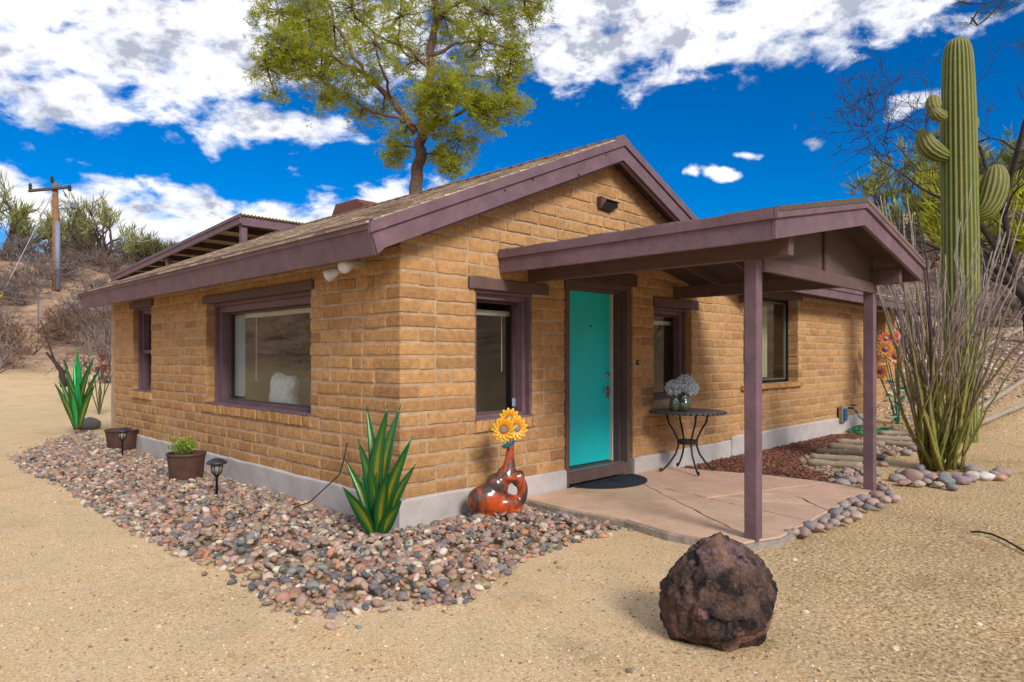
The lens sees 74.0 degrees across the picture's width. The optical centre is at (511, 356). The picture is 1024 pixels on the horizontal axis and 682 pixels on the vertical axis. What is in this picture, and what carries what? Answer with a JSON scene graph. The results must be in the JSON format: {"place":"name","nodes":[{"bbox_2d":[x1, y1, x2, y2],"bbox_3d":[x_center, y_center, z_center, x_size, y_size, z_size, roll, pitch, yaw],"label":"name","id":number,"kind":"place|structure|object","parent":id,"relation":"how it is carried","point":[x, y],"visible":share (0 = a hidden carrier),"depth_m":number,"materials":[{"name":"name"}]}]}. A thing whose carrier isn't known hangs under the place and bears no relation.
{"place":"outdoors","nodes":[
{"label":"outdoors","id":0,"kind":"place"},
{"bbox_2d":[298,380,310,405],"bbox_3d":[-2.338,0.810,8.540,1.450,1.040,0.880,0,0,45],"label":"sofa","id":1,"kind":"object","parent":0,"point":[304,393],"visible":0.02,"depth_m":8.13,"materials":[{"name":"fabric"}]},
{"bbox_2d":[0,211,1023,681],"bbox_3d":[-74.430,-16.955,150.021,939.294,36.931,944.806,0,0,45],"label":"ground","id":2,"kind":"structure","parent":0,"point":[30,397],"depth_m":4.00,"materials":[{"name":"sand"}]},
{"bbox_2d":[0,344,33,368],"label":"bare shrub","id":3,"kind":"object","parent":2,"relation":"on","point":[12,357],"visible":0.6,"depth_m":26.97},
{"bbox_2d":[0,307,38,335],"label":"bare shrub","id":4,"kind":"object","parent":2,"relation":"on","point":[8,315],"visible":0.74,"depth_m":31.01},
{"bbox_2d":[0,266,39,289],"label":"bare shrub","id":5,"kind":"object","parent":2,"relation":"on","point":[20,274],"visible":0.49,"depth_m":36.13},
{"bbox_2d":[0,229,40,261],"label":"bare shrub","id":6,"kind":"object","parent":2,"relation":"on","point":[15,249],"visible":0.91,"depth_m":43.26,"materials":[{"name":"plant"}]},
{"bbox_2d":[0,330,48,372],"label":"bare shrub","id":7,"kind":"object","parent":2,"relation":"on","point":[7,353],"visible":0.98,"depth_m":26.19,"materials":[{"name":"plant"}]},
{"bbox_2d":[0,266,49,297],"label":"bare shrub","id":8,"kind":"object","parent":2,"relation":"on","point":[15,277],"visible":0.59,"depth_m":35.63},
{"bbox_2d":[0,275,53,305],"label":"bare shrub","id":9,"kind":"object","parent":2,"relation":"on","point":[9,287],"visible":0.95,"depth_m":34.79,"materials":[{"name":"plant"}]},
{"bbox_2d":[0,314,64,354],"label":"bare shrub","id":10,"kind":"object","parent":2,"relation":"on","point":[3,335],"visible":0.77,"depth_m":28.79,"materials":[{"name":"plant"}]},
{"bbox_2d":[0,171,70,260],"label":"palo verde tree","id":11,"kind":"object","parent":2,"relation":"on","point":[19,217],"visible":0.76,"depth_m":46.44,"materials":[{"name":"green plant"}]},
{"bbox_2d":[0,250,70,290],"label":"bare shrub","id":12,"kind":"object","parent":2,"relation":"on","point":[45,273],"visible":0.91,"depth_m":37.47,"materials":[{"name":"plant"}]},
{"bbox_2d":[9,251,92,283],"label":"bare shrub","id":13,"kind":"object","parent":2,"relation":"on","point":[67,266],"visible":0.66,"depth_m":40.42,"materials":[{"name":"plant"}]},
{"bbox_2d":[34,241,69,262],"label":"bare shrub","id":14,"kind":"object","parent":2,"relation":"on","point":[45,248],"visible":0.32,"depth_m":48.64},
{"bbox_2d":[28,176,76,290],"bbox_3d":[-25.589,-6.723,37.956,2.577,6.633,0.509,0,0,0],"label":"utility pole","id":15,"kind":"object","parent":2,"relation":"on","point":[55,188],"visible":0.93,"depth_m":37.83,"materials":[{"name":"brown wood"}]},
{"bbox_2d":[0,192,53,300],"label":"guy wire","id":16,"kind":"object","parent":15,"relation":"attached to","point":[28,242],"visible":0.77,"depth_m":36.19,"materials":[{"name":"grey"}]},
{"bbox_2d":[40,320,67,387],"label":"dead branch","id":17,"kind":"object","parent":2,"relation":"on","point":[62,372],"visible":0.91,"depth_m":19.97,"materials":[{"name":"wood"}]},
{"bbox_2d":[25,212,108,255],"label":"palo verde tree","id":18,"kind":"object","parent":2,"relation":"on","point":[89,236],"visible":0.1,"depth_m":61.11,"materials":[{"name":"green plant"}]},
{"bbox_2d":[40,307,94,342],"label":"bare shrub","id":19,"kind":"object","parent":2,"relation":"on","point":[87,317],"visible":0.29,"depth_m":31.35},
{"bbox_2d":[39,249,96,275],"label":"bare shrub","id":20,"kind":"object","parent":2,"relation":"on","point":[76,261],"visible":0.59,"depth_m":41.84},
{"bbox_2d":[34,305,108,349],"bbox_3d":[-20.265,-1.246,30.665,3.651,2.252,3.275,0,0,38],"label":"bare shrub","id":21,"kind":"object","parent":2,"relation":"on","point":[67,328],"visible":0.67,"depth_m":30.59,"materials":[{"name":"plant"}]},
{"bbox_2d":[45,325,110,387],"bbox_3d":[-15.367,0.024,25.740,4.446,2.864,3.123,0,0,-17],"label":"bare shrub","id":22,"kind":"object","parent":2,"relation":"on","point":[107,346],"visible":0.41,"depth_m":25.43,"materials":[{"name":"plant"}]},
{"bbox_2d":[49,287,110,326],"bbox_3d":[-21.030,-2.321,33.742,3.084,2.393,4.391,0,0,-23],"label":"bare shrub","id":23,"kind":"object","parent":2,"relation":"on","point":[82,310],"visible":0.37,"depth_m":33.00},
{"bbox_2d":[12,190,148,263],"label":"palo verde tree","id":24,"kind":"object","parent":2,"relation":"on","point":[77,224],"visible":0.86,"depth_m":46.48,"materials":[{"name":"green plant"}]},
{"bbox_2d":[50,295,110,329],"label":"bare shrub","id":25,"kind":"object","parent":2,"relation":"on","point":[74,309],"visible":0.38,"depth_m":32.55,"materials":[{"name":"plant"}]},
{"bbox_2d":[53,314,110,353],"bbox_3d":[-18.029,-0.776,30.262,4.231,2.202,2.972,0,0,-13],"label":"bare shrub","id":26,"kind":"object","parent":2,"relation":"on","point":[106,330],"visible":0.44,"depth_m":29.60,"materials":[{"name":"plant"}]},
{"bbox_2d":[51,235,123,265],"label":"bare shrub","id":27,"kind":"object","parent":2,"relation":"on","point":[66,240],"visible":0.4,"depth_m":46.05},
{"bbox_2d":[63,270,113,299],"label":"bare shrub","id":28,"kind":"object","parent":2,"relation":"on","point":[90,284],"visible":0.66,"depth_m":37.47,"materials":[{"name":"plant"}]},
{"bbox_2d":[82,417,100,429],"bbox_3d":[-8.425,1.342,13.557,0.335,0.284,0.456,0,0,13],"label":"border stone","id":29,"kind":"object","parent":2,"relation":"on","point":[90,423],"visible":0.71,"depth_m":13.46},
{"bbox_2d":[75,308,110,325],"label":"bare shrub","id":30,"kind":"object","parent":2,"relation":"on","point":[105,316],"visible":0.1,"depth_m":32.60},
{"bbox_2d":[72,248,123,273],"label":"bare shrub","id":31,"kind":"object","parent":2,"relation":"on","point":[107,262],"visible":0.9,"depth_m":44.13,"materials":[{"name":"plant"}]},
{"bbox_2d":[88,354,110,413],"bbox_3d":[-10.293,0.699,16.999,0.652,1.510,0.077,0,0,-1],"label":"flower sculpture","id":32,"kind":"object","parent":2,"relation":"on","point":[103,368],"visible":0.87,"depth_m":16.99,"materials":[{"name":"red"}]},
{"bbox_2d":[88,253,135,274],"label":"bare shrub","id":33,"kind":"object","parent":2,"relation":"on","point":[119,265],"visible":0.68,"depth_m":44.19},
{"bbox_2d":[106,246,141,266],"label":"bare shrub","id":34,"kind":"object","parent":2,"relation":"on","point":[126,255],"visible":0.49,"depth_m":48.64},
{"bbox_2d":[113,229,179,265],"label":"palo verde tree","id":35,"kind":"object","parent":2,"relation":"on","point":[142,250],"visible":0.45,"depth_m":68.53,"materials":[{"name":"green plant"}]},
{"bbox_2d":[110,213,303,281],"bbox_3d":[-7.121,-0.714,18.161,8.820,4.328,4.120,0,0,45],"label":"patio cover","id":36,"kind":"object","parent":2,"relation":"on","point":[237,229],"visible":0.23,"depth_m":15.41,"materials":[{"name":"brown paint"}]},
{"bbox_2d":[6,430,632,629],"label":"river pebbles","id":37,"kind":"object","parent":2,"relation":"on","point":[96,459],"visible":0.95,"depth_m":5.33,"materials":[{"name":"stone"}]},
{"bbox_2d":[54,350,101,429],"bbox_3d":[-8.055,0.600,12.612,0.829,1.527,0.345,0,0,-6],"label":"metal agave","id":38,"kind":"object","parent":37,"relation":"on","point":[75,400],"visible":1,"depth_m":12.56,"materials":[{"name":"metal"}]},
{"bbox_2d":[104,427,138,449],"bbox_3d":[-5.930,1.250,10.350,0.485,0.300,0.485,0,0,45],"label":"planter pot","id":39,"kind":"object","parent":37,"relation":"on","point":[113,441],"visible":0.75,"depth_m":10.20,"materials":[{"name":"brown ceramic"}]},
{"bbox_2d":[114,428,130,454],"bbox_3d":[-5.414,1.208,9.450,0.200,0.443,0.200,0,0,45],"label":"path lamp","id":40,"kind":"object","parent":37,"relation":"on","point":[122,434],"visible":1,"depth_m":9.41,"materials":[{"name":"black metal"}]},
{"bbox_2d":[166,450,206,482],"bbox_3d":[-3.711,1.250,7.750,0.424,0.320,0.424,0,0,45],"label":"planter pot","id":41,"kind":"object","parent":37,"relation":"on","point":[187,466],"visible":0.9,"depth_m":7.60,"materials":[{"name":"brown ceramic"}]},
{"bbox_2d":[167,436,196,454],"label":"potted herb","id":42,"kind":"object","parent":41,"relation":"on","point":[184,446],"visible":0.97,"depth_m":7.67,"materials":[{"name":"green"}]},
{"bbox_2d":[206,458,227,496],"bbox_3d":[-2.952,1.224,6.800,0.200,0.413,0.200,0,0,45],"label":"path lamp","id":43,"kind":"object","parent":37,"relation":"on","point":[216,464],"visible":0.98,"depth_m":6.76,"materials":[{"name":"black metal"}]},
{"bbox_2d":[343,405,415,538],"bbox_3d":[-1.046,0.910,5.357,0.575,1.054,0.299,0,0,-2],"label":"metal agave","id":44,"kind":"object","parent":37,"relation":"on","point":[379,489],"visible":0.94,"depth_m":5.33,"materials":[{"name":"metal"}]},
{"bbox_2d":[467,445,527,517],"bbox_3d":[-0.128,1.099,6.006,0.550,0.655,0.225,0,0,-17],"label":"ceramic vase","id":45,"kind":"object","parent":37,"relation":"on","point":[491,495],"visible":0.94,"depth_m":5.94,"materials":[{"name":"ceramic"}]},
{"bbox_2d":[492,417,515,450],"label":"metal sunflower","id":46,"kind":"object","parent":45,"relation":"in","point":[503,429],"visible":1,"depth_m":5.88,"materials":[{"name":"metal"}]},
{"bbox_2d":[499,408,519,441],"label":"metal sunflower","id":47,"kind":"object","parent":45,"relation":"in","point":[507,413],"visible":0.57,"depth_m":6.01,"materials":[{"name":"metal"}]},
{"bbox_2d":[509,416,527,446],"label":"metal sunflower","id":48,"kind":"object","parent":45,"relation":"in","point":[520,429],"visible":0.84,"depth_m":5.95,"materials":[{"name":"metal"}]},
{"bbox_2d":[242,0,555,193],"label":"tree","id":49,"kind":"object","parent":2,"relation":"on","point":[308,56],"visible":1,"depth_m":19.67,"materials":[{"name":"green plant"}]},
{"bbox_2d":[0,215,985,371],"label":"scrub","id":50,"kind":"object","parent":2,"relation":"on","point":[134,263],"visible":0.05,"depth_m":31.04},
{"bbox_2d":[77,135,935,541],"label":"adobe house","id":51,"kind":"structure","parent":2,"relation":"on","point":[579,307],"depth_m":7.08,"materials":[{"name":"brick"}]},
{"bbox_2d":[129,299,153,392],"bbox_3d":[-5.508,-0.154,10.355,1.010,1.372,0.296,0,0,45],"label":"window","id":52,"kind":"structure","parent":51,"relation":"in","point":[144,307],"depth_m":10.61,"materials":[{"name":"brown paint"}]},
{"bbox_2d":[202,279,313,416],"bbox_3d":[-2.796,-0.082,7.744,2.740,1.347,0.396,0,0,45],"label":"window","id":53,"kind":"structure","parent":51,"relation":"in","point":[292,295],"depth_m":8.22,"materials":[{"name":"brown paint"}]},
{"bbox_2d":[269,372,300,403],"bbox_3d":[-2.691,0.416,8.046,0.620,0.462,0.208,0,0,45],"label":"cushion","id":54,"kind":"object","parent":51,"relation":"on","point":[284,388],"visible":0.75,"depth_m":7.89,"materials":[{"name":"fabric"}]},
{"bbox_2d":[292,443,347,507],"bbox_3d":[-1.734,1.076,6.137,0.488,0.579,0.054,0,0,-14],"label":"cable","id":55,"kind":"object","parent":51,"relation":"attached to","point":[329,483],"visible":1,"depth_m":6.14,"materials":[{"name":"rubber"}]},
{"bbox_2d":[323,258,366,281],"bbox_3d":[-1.474,-0.789,5.989,0.484,0.242,0.314,0,0,45],"label":"floodlight","id":56,"kind":"object","parent":51,"relation":"attached to","point":[331,274],"visible":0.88,"depth_m":5.98,"materials":[{"name":"white paint"}]},
{"bbox_2d":[468,276,548,421],"bbox_3d":[-0.116,-0.067,6.681,0.326,1.337,1.080,0,0,45],"label":"window","id":57,"kind":"structure","parent":51,"relation":"in","point":[517,294],"depth_m":6.82,"materials":[{"name":"brown paint"}]},
{"bbox_2d":[570,290,610,465],"bbox_3d":[0.835,0.230,7.775,0.100,1.990,0.952,0,0,45],"label":"door","id":58,"kind":"structure","parent":51,"relation":"in","point":[590,391],"depth_m":7.84,"materials":[{"name":"teal metal"}]},
{"bbox_2d":[653,296,698,399],"bbox_3d":[2.007,-0.104,8.843,0.346,1.272,1.060,0,0,45],"label":"window","id":59,"kind":"structure","parent":51,"relation":"in","point":[675,309],"depth_m":9.06,"materials":[{"name":"brown paint"}]},
{"bbox_2d":[743,292,802,382],"bbox_3d":[3.968,-0.323,10.905,0.456,1.494,2.350,0,0,45],"label":"window","id":60,"kind":"structure","parent":51,"relation":"in","point":[781,298],"depth_m":11.49,"materials":[{"name":"wood"}]},
{"bbox_2d":[839,406,847,421],"bbox_3d":[6.260,1.080,12.808,0.120,0.300,0.280,0,0,45],"label":"service box","id":61,"kind":"object","parent":51,"relation":"attached to","point":[843,413],"visible":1,"depth_m":12.72,"materials":[{"name":"blue plastic"}]},
{"bbox_2d":[659,532,777,651],"bbox_3d":[1.081,1.242,3.525,0.551,0.631,0.585,0,0,45],"label":"boulder","id":62,"kind":"object","parent":2,"relation":"on","point":[719,590],"visible":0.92,"depth_m":3.35,"materials":[{"name":"stone"}]},
{"bbox_2d":[680,433,862,482],"bbox_3d":[4.774,1.420,9.939,2.076,0.095,6.199,0,0,45],"label":"lava rock","id":63,"kind":"object","parent":2,"relation":"on","point":[769,456],"visible":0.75,"depth_m":9.15,"materials":[{"name":"gravel"}]},
{"bbox_2d":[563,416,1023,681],"bbox_3d":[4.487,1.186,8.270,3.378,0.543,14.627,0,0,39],"label":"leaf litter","id":64,"kind":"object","parent":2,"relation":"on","point":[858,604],"visible":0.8,"depth_m":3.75,"materials":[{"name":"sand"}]},
{"bbox_2d":[798,526,811,537],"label":"border stone","id":65,"kind":"object","parent":2,"relation":"on","point":[805,532],"visible":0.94,"depth_m":5.36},
{"bbox_2d":[806,459,862,468],"bbox_3d":[4.196,1.402,8.857,0.664,0.115,0.108,0,0,31],"label":"timber step","id":66,"kind":"object","parent":2,"relation":"on","point":[835,464],"visible":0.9,"depth_m":8.82,"materials":[{"name":"wood"}]},
{"bbox_2d":[810,453,862,462],"bbox_3d":[4.497,1.401,9.348,0.733,0.116,0.110,0,0,31],"label":"timber step","id":67,"kind":"object","parent":2,"relation":"on","point":[830,457],"visible":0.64,"depth_m":9.33,"materials":[{"name":"wood"}]},
{"bbox_2d":[829,507,843,517],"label":"border stone","id":68,"kind":"object","parent":2,"relation":"on","point":[833,512],"visible":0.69,"depth_m":6.04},
{"bbox_2d":[817,448,862,455],"bbox_3d":[4.861,1.401,9.901,0.760,0.117,0.108,0,0,33],"label":"timber step","id":69,"kind":"object","parent":2,"relation":"on","point":[841,451],"visible":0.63,"depth_m":9.91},
{"bbox_2d":[828,443,878,450],"bbox_3d":[5.255,1.402,10.476,0.695,0.116,0.111,0,0,33],"label":"timber step","id":70,"kind":"object","parent":2,"relation":"on","point":[843,446],"visible":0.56,"depth_m":10.49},
{"bbox_2d":[850,511,862,519],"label":"border stone","id":71,"kind":"object","parent":2,"relation":"on","point":[856,515],"visible":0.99,"depth_m":5.94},
{"bbox_2d":[835,439,884,447],"bbox_3d":[5.664,1.406,11.070,0.717,0.119,0.111,0,0,36],"label":"timber step","id":72,"kind":"object","parent":2,"relation":"on","point":[860,442],"visible":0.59,"depth_m":11.08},
{"bbox_2d":[849,412,893,433],"bbox_3d":[6.909,1.242,13.027,0.670,0.359,1.756,0,0,45],"label":"garden hose","id":73,"kind":"object","parent":2,"relation":"on","point":[856,429],"visible":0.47,"depth_m":12.71,"materials":[{"name":"green"}]},
{"bbox_2d":[876,330,905,423],"bbox_3d":[7.275,0.472,13.148,0.749,1.962,0.316,0,0,0],"label":"flower stake","id":74,"kind":"object","parent":2,"relation":"on","point":[886,349],"visible":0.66,"depth_m":13.14,"materials":[{"name":"orange"}]},
{"bbox_2d":[876,435,915,441],"bbox_3d":[6.521,1.400,11.559,0.715,0.116,0.112,0,0,29],"label":"timber step","id":75,"kind":"object","parent":2,"relation":"on","point":[894,438],"visible":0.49,"depth_m":11.54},
{"bbox_2d":[876,439,915,447],"bbox_3d":[6.183,1.402,10.916,0.108,0.112,0.669,0,0,-40],"label":"timber step","id":76,"kind":"object","parent":2,"relation":"on","point":[902,444],"visible":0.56,"depth_m":10.87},
{"bbox_2d":[879,430,914,435],"bbox_3d":[7.037,1.384,12.220,0.766,0.112,0.102,0,0,20],"label":"timber step","id":77,"kind":"object","parent":2,"relation":"on","point":[895,433],"visible":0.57,"depth_m":12.23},
{"bbox_2d":[888,473,906,481],"bbox_3d":[4.470,1.408,7.890,0.183,0.102,0.157,0,0,45],"label":"border stone","id":78,"kind":"object","parent":2,"relation":"on","point":[895,477],"visible":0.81,"depth_m":7.85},
{"bbox_2d":[800,36,1023,332],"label":"mesquite tree","id":79,"kind":"object","parent":2,"relation":"on","point":[992,243],"visible":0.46,"depth_m":16.35,"materials":[{"name":"brown plant"}]},
{"bbox_2d":[900,469,924,480],"bbox_3d":[4.728,1.412,8.043,0.271,0.162,0.282,0,0,45],"label":"border stone","id":80,"kind":"object","parent":2,"relation":"on","point":[912,474],"visible":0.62,"depth_m":7.94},
{"bbox_2d":[917,246,940,269],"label":"bare shrub","id":81,"kind":"object","parent":2,"relation":"on","point":[932,260],"visible":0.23,"depth_m":26.56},
{"bbox_2d":[839,123,1022,238],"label":"palo verde tree","id":82,"kind":"object","parent":2,"relation":"on","point":[873,191],"visible":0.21,"depth_m":33.72,"materials":[{"name":"green plant"}]},
{"bbox_2d":[937,475,955,484],"bbox_3d":[4.930,1.407,7.738,0.147,0.109,0.182,0,0,-10],"label":"border stone","id":83,"kind":"object","parent":2,"relation":"on","point":[945,479],"visible":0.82,"depth_m":7.69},
{"bbox_2d":[875,150,1023,471],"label":"ocotillo bush","id":84,"kind":"object","parent":2,"relation":"on","point":[937,444],"visible":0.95,"depth_m":8.56,"materials":[{"name":"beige plant"}]},
{"bbox_2d":[876,235,1023,421],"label":"bank rubble","id":85,"kind":"object","parent":2,"relation":"on","point":[887,405],"visible":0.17,"depth_m":15.08,"materials":[{"name":"stone"}]},
{"bbox_2d":[879,160,1023,245],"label":"palo verde tree","id":86,"kind":"object","parent":2,"relation":"on","point":[934,179],"visible":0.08,"depth_m":28.07,"materials":[{"name":"green plant"}]},
{"bbox_2d":[913,274,1007,304],"bbox_3d":[13.533,-1.952,20.242,3.082,1.588,2.165,0,0,26],"label":"bare shrub","id":87,"kind":"object","parent":2,"relation":"on","point":[941,292],"visible":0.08,"depth_m":20.14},
{"bbox_2d":[952,475,971,484],"bbox_3d":[5.117,1.409,7.736,0.203,0.109,0.168,0,0,45],"label":"border stone","id":88,"kind":"object","parent":2,"relation":"on","point":[963,480],"visible":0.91,"depth_m":7.68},
{"bbox_2d":[915,37,1009,442],"bbox_3d":[7.533,-1.937,11.495,1.644,6.990,0.712,0,0,-14],"label":"saguaro cactus","id":89,"kind":"object","parent":2,"relation":"on","point":[953,111],"visible":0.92,"depth_m":11.40,"materials":[{"name":"plant"}]},
{"bbox_2d":[912,175,1023,279],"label":"palo verde tree","id":90,"kind":"object","parent":2,"relation":"on","point":[1018,246],"visible":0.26,"depth_m":23.01,"materials":[{"name":"green plant"}]},
{"bbox_2d":[963,465,980,471],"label":"border stone","id":91,"kind":"object","parent":2,"relation":"on","point":[971,468],"visible":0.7,"depth_m":8.45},
{"bbox_2d":[978,471,994,480],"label":"border stone","id":92,"kind":"object","parent":2,"relation":"on","point":[984,476],"visible":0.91,"depth_m":7.94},
{"bbox_2d":[951,0,1023,55],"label":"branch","id":93,"kind":"object","parent":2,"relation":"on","point":[976,24],"visible":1,"depth_m":8.99,"materials":[{"name":"plant"}]},
{"bbox_2d":[970,531,1023,551],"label":"drip hose","id":94,"kind":"object","parent":2,"relation":"on","point":[1014,545],"visible":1,"depth_m":5.37,"materials":[{"name":"black"}]},
{"bbox_2d":[980,269,1014,312],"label":"bare shrub","id":95,"kind":"object","parent":2,"relation":"on","point":[1001,288],"visible":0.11,"depth_m":19.02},
{"bbox_2d":[993,473,1007,480],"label":"border stone","id":96,"kind":"object","parent":2,"relation":"on","point":[1000,477],"visible":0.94,"depth_m":7.90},
{"bbox_2d":[978,118,1023,227],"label":"palo verde tree","id":97,"kind":"object","parent":2,"relation":"on","point":[1011,154],"visible":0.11,"depth_m":29.33,"materials":[{"name":"green plant"}]},
{"bbox_2d":[980,290,1021,326],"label":"bare shrub","id":98,"kind":"object","parent":2,"relation":"on","point":[997,310],"visible":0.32,"depth_m":17.50,"materials":[{"name":"plant"}]},
{"bbox_2d":[979,377,1023,410],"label":"timber step","id":99,"kind":"object","parent":2,"relation":"on","point":[1012,387],"visible":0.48,"depth_m":13.47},
{"bbox_2d":[980,326,1022,348],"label":"timber step","id":100,"kind":"object","parent":2,"relation":"on","point":[1006,335],"visible":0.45,"depth_m":16.60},
{"bbox_2d":[992,466,1011,476],"bbox_3d":[5.949,1.411,8.264,0.223,0.156,0.260,0,0,45],"label":"border stone","id":101,"kind":"object","parent":2,"relation":"on","point":[1004,471],"visible":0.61,"depth_m":8.19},
{"bbox_2d":[981,402,1023,424],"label":"timber step","id":102,"kind":"object","parent":2,"relation":"on","point":[997,415],"visible":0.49,"depth_m":12.56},
{"bbox_2d":[984,287,1021,320],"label":"bare shrub","id":103,"kind":"object","parent":2,"relation":"on","point":[1013,308],"visible":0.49,"depth_m":17.80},
{"bbox_2d":[0,0,1023,264],"label":"sky","id":104,"kind":"structure","parent":0,"point":[147,105],"materials":[{"name":"blue"}]},
{"bbox_2d":[524,467,871,550],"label":"patio","id":105,"kind":"structure","parent":0,"point":[688,506],"depth_m":6.39,"materials":[{"name":"concrete"}]},
{"bbox_2d":[571,473,646,488],"bbox_3d":[1.175,1.372,7.429,0.470,0.018,1.100,0,0,45],"label":"doormat","id":106,"kind":"object","parent":105,"relation":"on","point":[625,481],"visible":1,"depth_m":7.37,"materials":[{"name":"grey rubber"}]},
{"bbox_2d":[649,408,726,475],"bbox_3d":[2.108,1.012,8.167,0.900,0.729,0.900,0,0,45],"label":"bistro table","id":107,"kind":"object","parent":105,"relation":"on","point":[695,412],"visible":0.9,"depth_m":8.10,"materials":[{"name":"metal"}]},
{"bbox_2d":[669,393,690,411],"bbox_3d":[1.991,0.545,8.061,0.263,0.210,0.169,0,0,-8],"label":"glass vase","id":108,"kind":"object","parent":107,"relation":"on","point":[680,402],"visible":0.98,"depth_m":8.01,"materials":[{"name":"glass"}]},
{"bbox_2d":[664,373,699,396],"bbox_3d":[2.012,0.375,8.061,0.409,0.352,0.239,0,0,-12],"label":"flower bouquet","id":109,"kind":"object","parent":108,"relation":"in","point":[687,387],"visible":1,"depth_m":8.01,"materials":[{"name":"white plant"}]},
{"bbox_2d":[794,331,1023,490],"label":"path gravel","id":110,"kind":"structure","parent":0,"point":[817,468],"depth_m":13.34,"materials":[{"name":"gravel"}]},
{"bbox_3d":[-3.258,1.165,10.349,0.400,0.330,0.400,0,0,45],"label":"side table","id":111,"kind":"object","parent":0,"visible":0},
{"bbox_2d":[271,315,310,379],"bbox_3d":[-3.256,0.185,10.341,0.816,1.630,0.809,0,0,22],"label":"houseplant","id":112,"kind":"object","parent":111,"relation":"on","point":[302,351],"visible":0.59,"depth_m":10.20,"materials":[{"name":"black plant"}]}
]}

